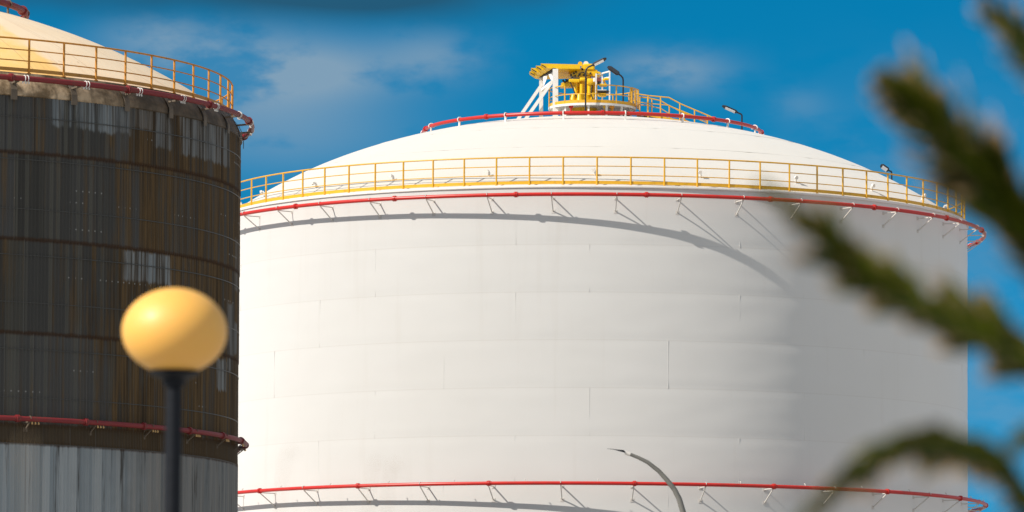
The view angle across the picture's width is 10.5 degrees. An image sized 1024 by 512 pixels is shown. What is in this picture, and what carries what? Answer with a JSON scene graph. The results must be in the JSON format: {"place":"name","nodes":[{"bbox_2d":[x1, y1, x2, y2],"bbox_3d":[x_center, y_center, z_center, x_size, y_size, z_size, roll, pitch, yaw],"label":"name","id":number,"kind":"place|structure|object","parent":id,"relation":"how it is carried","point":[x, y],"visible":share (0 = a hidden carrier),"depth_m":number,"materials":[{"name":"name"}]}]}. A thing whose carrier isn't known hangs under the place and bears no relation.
{"place":"outdoors","nodes":[
{"label":"outdoors","id":0,"kind":"place"},
{"bbox_2d":[0,0,1023,511],"label":"sky","id":1,"kind":"structure","parent":0,"point":[319,82],"materials":[{"name":"blue"}]},
{"label":"ground","id":2,"kind":"structure","parent":0,"visible":0},
{"bbox_2d":[0,0,254,511],"bbox_3d":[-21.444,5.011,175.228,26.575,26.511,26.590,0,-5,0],"label":"rusty tank","id":3,"kind":"object","parent":2,"relation":"on","point":[120,185],"visible":0.94,"depth_m":166.92,"materials":[{"name":"metal"}]},
{"bbox_2d":[122,288,226,511],"bbox_3d":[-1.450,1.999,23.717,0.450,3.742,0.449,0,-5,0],"label":"globe lamp","id":4,"kind":"object","parent":2,"relation":"on","point":[174,339],"visible":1,"depth_m":23.75,"materials":[{"name":"yellow glass"}]},
{"bbox_2d":[238,110,987,511],"bbox_3d":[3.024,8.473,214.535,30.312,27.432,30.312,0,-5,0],"label":"storage tank","id":5,"kind":"object","parent":2,"relation":"on","point":[554,310],"visible":0.87,"depth_m":202.26,"materials":[{"name":"white metal"}]},
{"bbox_2d":[517,69,557,118],"bbox_3d":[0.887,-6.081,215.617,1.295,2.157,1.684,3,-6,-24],"label":"boom rest","id":6,"kind":"object","parent":5,"relation":"on","point":[542,89],"visible":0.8,"depth_m":215.38,"materials":[{"name":"white metal"}]},
{"bbox_2d":[529,61,600,110],"bbox_3d":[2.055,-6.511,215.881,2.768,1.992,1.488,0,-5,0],"label":"crane","id":7,"kind":"object","parent":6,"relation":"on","point":[569,72],"visible":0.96,"depth_m":215.47,"materials":[{"name":"yellow paint"}]},
{"bbox_2d":[548,84,638,115],"bbox_3d":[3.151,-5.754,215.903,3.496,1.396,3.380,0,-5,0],"label":"roof platform","id":8,"kind":"structure","parent":5,"relation":"on","point":[604,105],"depth_m":214.77,"materials":[{"name":"yellow metal"}]},
{"bbox_2d":[593,71,609,99],"bbox_3d":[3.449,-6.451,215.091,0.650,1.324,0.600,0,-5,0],"label":"control stand","id":9,"kind":"object","parent":8,"relation":"on","point":[596,80],"visible":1,"depth_m":214.95,"materials":[{"name":"white metal"}]},
{"bbox_2d":[607,66,623,100],"bbox_3d":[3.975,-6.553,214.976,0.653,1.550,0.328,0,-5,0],"label":"floodlight","id":10,"kind":"object","parent":8,"relation":"on","point":[613,70],"visible":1,"depth_m":214.95,"materials":[{"name":"black metal"}]},
{"bbox_2d":[585,57,606,110],"bbox_3d":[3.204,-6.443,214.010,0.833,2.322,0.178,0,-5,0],"label":"floodlight","id":11,"kind":"object","parent":5,"relation":"on","point":[599,61],"visible":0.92,"depth_m":214.04,"materials":[{"name":"black metal"}]},
{"bbox_2d":[636,93,711,123],"bbox_3d":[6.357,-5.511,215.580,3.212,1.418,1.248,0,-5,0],"label":"roof stairway","id":12,"kind":"object","parent":5,"relation":"on","point":[660,104],"visible":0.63,"depth_m":215.01,"materials":[{"name":"yellow paint"}]},
{"bbox_2d":[722,105,742,129],"bbox_3d":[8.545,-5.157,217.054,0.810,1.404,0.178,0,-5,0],"label":"floodlight","id":13,"kind":"object","parent":5,"relation":"on","point":[728,108],"visible":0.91,"depth_m":217.05,"materials":[{"name":"black metal"}]},
{"bbox_2d":[880,164,891,179],"bbox_3d":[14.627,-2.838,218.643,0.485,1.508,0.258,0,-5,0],"label":"floodlight","id":14,"kind":"object","parent":5,"relation":"on","point":[885,168],"visible":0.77,"depth_m":218.64,"materials":[{"name":"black metal"}]},
{"bbox_2d":[612,449,685,511],"bbox_3d":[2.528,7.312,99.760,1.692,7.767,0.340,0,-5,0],"label":"street lamp","id":15,"kind":"object","parent":2,"relation":"on","point":[671,485],"visible":1,"depth_m":100.04,"materials":[{"name":"grey metal"}]},
{"bbox_2d":[755,0,1023,511],"bbox_3d":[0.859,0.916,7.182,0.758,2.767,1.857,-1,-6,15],"label":"tree branches","id":16,"kind":"object","parent":2,"relation":"on","point":[980,180],"visible":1,"depth_m":6.96,"materials":[{"name":"green plant"}]}
]}

